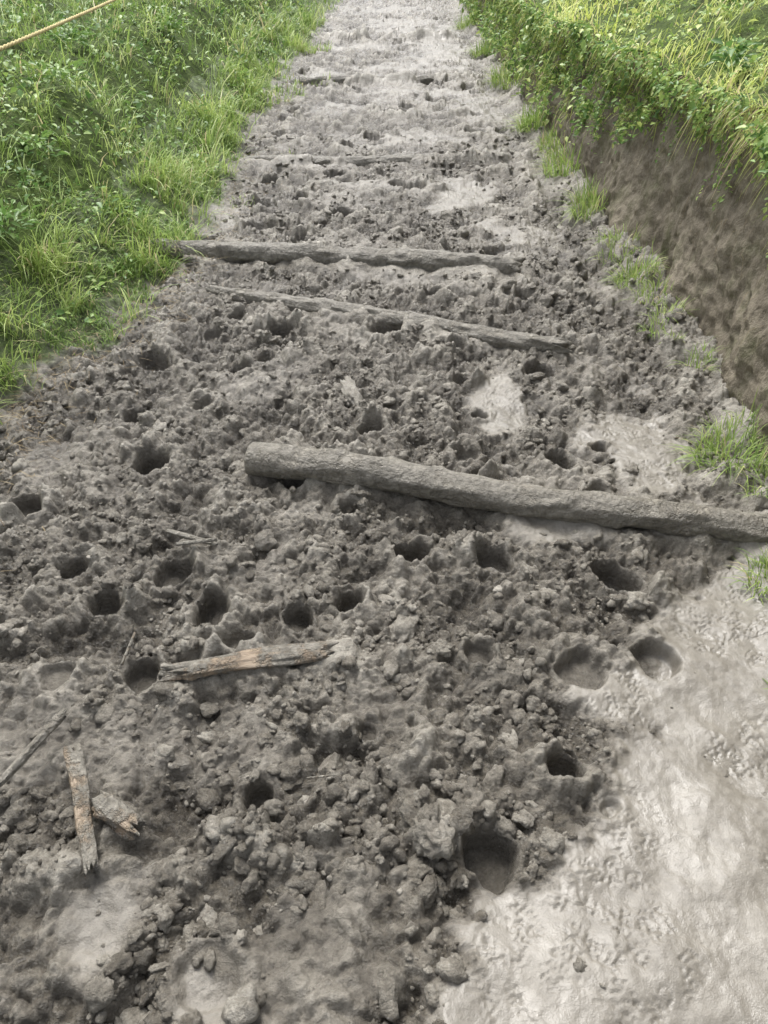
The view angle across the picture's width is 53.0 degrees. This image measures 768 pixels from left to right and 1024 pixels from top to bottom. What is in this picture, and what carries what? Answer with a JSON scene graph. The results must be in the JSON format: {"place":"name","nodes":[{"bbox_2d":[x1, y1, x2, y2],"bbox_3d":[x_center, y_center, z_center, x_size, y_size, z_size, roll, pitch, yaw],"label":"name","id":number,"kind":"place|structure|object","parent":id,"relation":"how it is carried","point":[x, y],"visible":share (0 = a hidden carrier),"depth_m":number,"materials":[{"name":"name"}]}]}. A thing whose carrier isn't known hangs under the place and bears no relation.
{"place":"outdoors","nodes":[
{"label":"outdoors","id":0,"kind":"place"},
{"bbox_2d":[0,0,342,423],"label":"grassy bank","id":1,"kind":"structure","parent":0,"point":[192,70],"depth_m":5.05,"materials":[{"name":"green plant"}]},
{"bbox_2d":[0,194,41,240],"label":"broadleaf weed","id":2,"kind":"object","parent":1,"relation":"on","point":[16,211],"visible":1,"depth_m":3.44,"materials":[{"name":"green plant"}]},
{"bbox_2d":[9,130,69,159],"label":"broadleaf weed","id":3,"kind":"object","parent":1,"relation":"on","point":[44,134],"visible":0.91,"depth_m":3.97,"materials":[{"name":"green plant"}]},
{"bbox_2d":[17,58,90,90],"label":"broadleaf weed","id":4,"kind":"object","parent":1,"relation":"on","point":[48,78],"visible":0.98,"depth_m":4.56,"materials":[{"name":"green plant"}]},
{"bbox_2d":[0,0,115,50],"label":"rope fence","id":5,"kind":"object","parent":1,"relation":"on","point":[29,36],"visible":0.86,"depth_m":4.07,"materials":[{"name":"beige fabric"}]},
{"bbox_2d":[30,22,95,48],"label":"broadleaf weed","id":6,"kind":"object","parent":1,"relation":"on","point":[82,32],"visible":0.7,"depth_m":5.54,"materials":[{"name":"green plant"}]},
{"bbox_2d":[0,0,318,330],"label":"weeds","id":7,"kind":"object","parent":1,"relation":"on","point":[59,311],"visible":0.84,"depth_m":5.00,"materials":[{"name":"green plant"}]},
{"bbox_2d":[147,11,191,33],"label":"broadleaf weed","id":8,"kind":"object","parent":1,"relation":"on","point":[171,17],"visible":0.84,"depth_m":6.77,"materials":[{"name":"green plant"}]},
{"bbox_2d":[0,0,767,1023],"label":"muddy path","id":9,"kind":"structure","parent":0,"point":[660,864],"depth_m":2.19,"materials":[{"name":"grey soil"}]},
{"bbox_2d":[0,707,66,787],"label":"stick","id":10,"kind":"object","parent":9,"relation":"on","point":[38,740],"visible":1,"depth_m":1.74,"materials":[{"name":"grey wood"}]},
{"bbox_2d":[63,743,98,878],"bbox_3d":[-0.643,0.624,1.635,0.045,0.031,0.327,-15,43,-18],"label":"stick","id":11,"kind":"object","parent":9,"relation":"on","point":[76,768],"visible":1,"depth_m":1.63,"materials":[{"name":"brown wood"}]},
{"bbox_2d":[91,790,146,840],"bbox_3d":[-0.559,0.641,1.620,0.160,0.043,0.059,22,43,25],"label":"wood chunk","id":12,"kind":"object","parent":9,"relation":"on","point":[122,819],"visible":1,"depth_m":1.61,"materials":[{"name":"grey wood"}]},
{"bbox_2d":[120,632,135,664],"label":"twig","id":13,"kind":"object","parent":9,"relation":"on","point":[127,650],"visible":1,"depth_m":1.96,"materials":[{"name":"grey wood"}]},
{"bbox_2d":[0,94,290,570],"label":"dry straw","id":14,"kind":"object","parent":9,"relation":"on","point":[110,335],"visible":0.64,"depth_m":3.39,"materials":[{"name":"plant"}]},
{"bbox_2d":[166,529,217,546],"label":"twig","id":15,"kind":"object","parent":9,"relation":"on","point":[176,533],"visible":0.92,"depth_m":2.32,"materials":[{"name":"grey wood"}]},
{"bbox_2d":[176,538,216,545],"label":"twig","id":16,"kind":"object","parent":9,"relation":"on","point":[196,541],"visible":1,"depth_m":2.29,"materials":[{"name":"grey wood"}]},
{"bbox_2d":[230,194,254,208],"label":"grass tuft","id":17,"kind":"object","parent":9,"relation":"on","point":[241,201],"visible":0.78,"depth_m":5.05,"materials":[{"name":"plant"}]},
{"bbox_2d":[159,641,357,681],"bbox_3d":[-0.321,0.379,1.968,0.506,0.055,0.078,-6,39,-8],"label":"broken branch","id":18,"kind":"object","parent":9,"relation":"on","point":[276,656],"visible":0.96,"depth_m":1.95,"materials":[{"name":"brown wood"}]},
{"bbox_2d":[237,69,307,105],"bbox_3d":[-1.105,-4.204,7.618,0.783,0.339,1.033,0,39,0],"label":"grass tuft","id":19,"kind":"object","parent":9,"relation":"on","point":[275,93],"visible":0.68,"depth_m":7.62,"materials":[{"name":"green plant"}]},
{"bbox_2d":[279,30,335,54],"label":"grass tuft","id":20,"kind":"object","parent":9,"relation":"on","point":[315,49],"visible":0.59,"depth_m":9.84,"materials":[{"name":"green plant"}]},
{"bbox_2d":[286,71,334,86],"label":"grass tuft","id":21,"kind":"object","parent":9,"relation":"on","point":[309,84],"visible":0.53,"depth_m":8.16,"materials":[{"name":"plant"}]},
{"bbox_2d":[307,773,338,778],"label":"twig","id":22,"kind":"object","parent":9,"relation":"on","point":[319,776],"visible":1,"depth_m":1.69,"materials":[{"name":"grey wood"}]},
{"bbox_2d":[147,238,524,273],"bbox_3d":[-0.263,-1.368,4.157,2.044,0.145,0.189,5,39,5],"label":"log","id":23,"kind":"object","parent":9,"relation":"on","point":[277,252],"visible":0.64,"depth_m":4.13,"materials":[{"name":"grey wood"}]},
{"bbox_2d":[340,376,362,407],"bbox_3d":[-0.135,-0.475,3.108,0.077,0.083,0.236,-14,49,-7],"label":"stone","id":24,"kind":"object","parent":9,"relation":"on","point":[351,392],"visible":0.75,"depth_m":3.07,"materials":[{"name":"grey stone"}]},
{"bbox_2d":[243,152,498,166],"bbox_3d":[-0.076,-2.649,5.825,1.956,0.136,0.129,-3,39,-3],"label":"log","id":25,"kind":"object","parent":9,"relation":"on","point":[358,161],"visible":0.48,"depth_m":5.77,"materials":[{"name":"grey wood"}]},
{"bbox_2d":[0,122,767,1023],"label":"mud clods","id":26,"kind":"object","parent":9,"relation":"on","point":[242,1006],"visible":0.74,"depth_m":1.87,"materials":[{"name":"grey soil"}]},
{"bbox_2d":[299,71,471,84],"bbox_3d":[0.025,-4.643,8.321,1.874,0.176,0.171,-6,39,-7],"label":"log","id":27,"kind":"object","parent":9,"relation":"on","point":[338,78],"visible":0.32,"depth_m":8.19,"materials":[{"name":"grey wood"}]},
{"bbox_2d":[205,285,576,352],"bbox_3d":[-0.021,-0.905,3.623,1.858,0.113,0.126,13,41,17],"label":"log","id":28,"kind":"object","parent":9,"relation":"on","point":[497,337],"visible":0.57,"depth_m":3.53,"materials":[{"name":"grey wood"}]},
{"bbox_2d":[389,612,419,643],"bbox_3d":[0.051,0.333,2.115,0.080,0.094,0.139,8,48,19],"label":"mud lump","id":29,"kind":"object","parent":9,"relation":"on","point":[403,629],"visible":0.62,"depth_m":2.09,"materials":[{"name":"grey soil"}]},
{"bbox_2d":[412,819,454,860],"bbox_3d":[0.103,0.682,1.608,0.090,0.087,0.098,3,39,3],"label":"mud lump","id":30,"kind":"object","parent":9,"relation":"on","point":[432,839],"visible":0.98,"depth_m":1.58,"materials":[{"name":"grey soil"}]},
{"bbox_2d":[450,6,475,30],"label":"grass tuft","id":31,"kind":"object","parent":9,"relation":"on","point":[464,23],"visible":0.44,"depth_m":11.40,"materials":[{"name":"green plant"}]},
{"bbox_2d":[459,33,494,58],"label":"grass tuft","id":32,"kind":"object","parent":9,"relation":"on","point":[484,50],"visible":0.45,"depth_m":9.47,"materials":[{"name":"green plant"}]},
{"bbox_2d":[474,57,519,89],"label":"grass tuft","id":33,"kind":"object","parent":9,"relation":"on","point":[495,78],"visible":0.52,"depth_m":7.85,"materials":[{"name":"green plant"}]},
{"bbox_2d":[492,585,501,593],"bbox_3d":[0.331,0.224,2.200,0.048,0.031,0.032,-18,42,-21],"label":"stone","id":34,"kind":"object","parent":9,"relation":"on","point":[497,589],"visible":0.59,"depth_m":2.19,"materials":[{"name":"grey stone"}]},
{"bbox_2d":[244,442,767,542],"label":"log","id":35,"kind":"object","parent":9,"relation":"on","point":[389,473],"visible":0.98,"depth_m":2.44,"materials":[{"name":"grey wood"}]},
{"bbox_2d":[500,98,551,133],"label":"grass tuft","id":36,"kind":"object","parent":9,"relation":"on","point":[534,118],"visible":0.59,"depth_m":6.33,"materials":[{"name":"green plant"}]},
{"bbox_2d":[529,117,565,153],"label":"grass tuft","id":37,"kind":"object","parent":9,"relation":"on","point":[545,136],"visible":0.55,"depth_m":5.93,"materials":[{"name":"green plant"}]},
{"bbox_2d":[530,124,582,182],"bbox_3d":[1.309,-2.517,5.401,0.665,0.321,0.732,15,41,18],"label":"grass tuft","id":38,"kind":"object","parent":9,"relation":"on","point":[555,160],"visible":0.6,"depth_m":5.43,"materials":[{"name":"green plant"}]},
{"bbox_2d":[546,162,609,224],"bbox_3d":[1.274,-1.914,4.647,0.605,0.309,0.613,0,39,0],"label":"grass tuft","id":39,"kind":"object","parent":9,"relation":"on","point":[592,195],"visible":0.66,"depth_m":4.70,"materials":[{"name":"green plant"}]},
{"bbox_2d":[587,223,642,266],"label":"grass tuft","id":40,"kind":"object","parent":9,"relation":"on","point":[616,237],"visible":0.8,"depth_m":4.18,"materials":[{"name":"green plant"}]},
{"bbox_2d":[602,238,668,293],"bbox_3d":[1.274,-1.232,3.863,0.393,0.257,0.400,28,46,30],"label":"grass tuft","id":41,"kind":"object","parent":9,"relation":"on","point":[631,275],"visible":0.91,"depth_m":3.90,"materials":[{"name":"green plant"}]},
{"bbox_2d":[620,264,680,304],"bbox_3d":[1.296,-1.074,3.690,0.318,0.180,0.282,19,42,22],"label":"grass tuft","id":42,"kind":"object","parent":9,"relation":"on","point":[653,285],"visible":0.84,"depth_m":3.72,"materials":[{"name":"green plant"}]},
{"bbox_2d":[639,295,695,338],"bbox_3d":[1.286,-0.899,3.499,0.290,0.241,0.314,0,39,0],"label":"grass tuft","id":43,"kind":"object","parent":9,"relation":"on","point":[656,316],"visible":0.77,"depth_m":3.53,"materials":[{"name":"green plant"}]},
{"bbox_2d":[660,324,685,342],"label":"grass tuft","id":44,"kind":"object","parent":9,"relation":"on","point":[674,333],"visible":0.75,"depth_m":3.28,"materials":[{"name":"plant"}]},
{"bbox_2d":[664,337,725,373],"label":"grass tuft","id":45,"kind":"object","parent":9,"relation":"on","point":[711,350],"visible":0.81,"depth_m":3.17,"materials":[{"name":"green plant"}]},
{"bbox_2d":[661,410,767,495],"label":"grass tuft","id":46,"kind":"object","parent":9,"relation":"on","point":[722,454],"visible":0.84,"depth_m":2.67,"materials":[{"name":"green plant"}]},
{"bbox_2d":[682,386,767,457],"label":"grass tuft","id":47,"kind":"object","parent":9,"relation":"on","point":[738,422],"visible":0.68,"depth_m":2.76,"materials":[{"name":"green plant"}]},
{"bbox_2d":[722,543,767,602],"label":"grass tuft","id":48,"kind":"object","parent":9,"relation":"on","point":[765,562],"visible":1,"depth_m":2.22,"materials":[{"name":"green plant"}]},
{"bbox_2d":[728,449,767,497],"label":"grass tuft","id":49,"kind":"object","parent":9,"relation":"on","point":[766,468],"visible":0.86,"depth_m":2.50,"materials":[{"name":"green plant"}]},
{"bbox_2d":[467,0,767,458],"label":"earth bank","id":50,"kind":"structure","parent":0,"point":[697,274],"depth_m":3.60,"materials":[{"name":"soil"}]},
{"bbox_2d":[458,0,767,269],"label":"hanging vines","id":51,"kind":"object","parent":50,"relation":"on","point":[642,110],"visible":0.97,"depth_m":4.64,"materials":[{"name":"green plant"}]},
{"bbox_2d":[465,0,767,252],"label":"meadow grass","id":52,"kind":"structure","parent":50,"relation":"on","point":[730,81],"depth_m":3.80,"materials":[{"name":"green plant"}]},
{"bbox_2d":[517,5,767,350],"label":"hanging roots","id":53,"kind":"object","parent":50,"relation":"on","point":[686,156],"visible":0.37,"depth_m":3.39,"materials":[{"name":"plant"}]},
{"bbox_2d":[542,0,767,114],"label":"weeds","id":54,"kind":"object","parent":50,"relation":"on","point":[723,6],"visible":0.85,"depth_m":3.81,"materials":[{"name":"green plant"}]},
{"bbox_2d":[720,0,747,9],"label":"broadleaf weed","id":55,"kind":"object","parent":50,"relation":"on","point":[732,1],"visible":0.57,"depth_m":3.94,"materials":[{"name":"green plant"}]},
{"bbox_2d":[704,34,765,78],"bbox_3d":[1.459,-1.910,3.221,0.215,0.148,0.250,0,39,0],"label":"broadleaf weed","id":56,"kind":"object","parent":50,"relation":"on","point":[734,57],"visible":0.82,"depth_m":3.21,"materials":[{"name":"green plant"}]}
]}

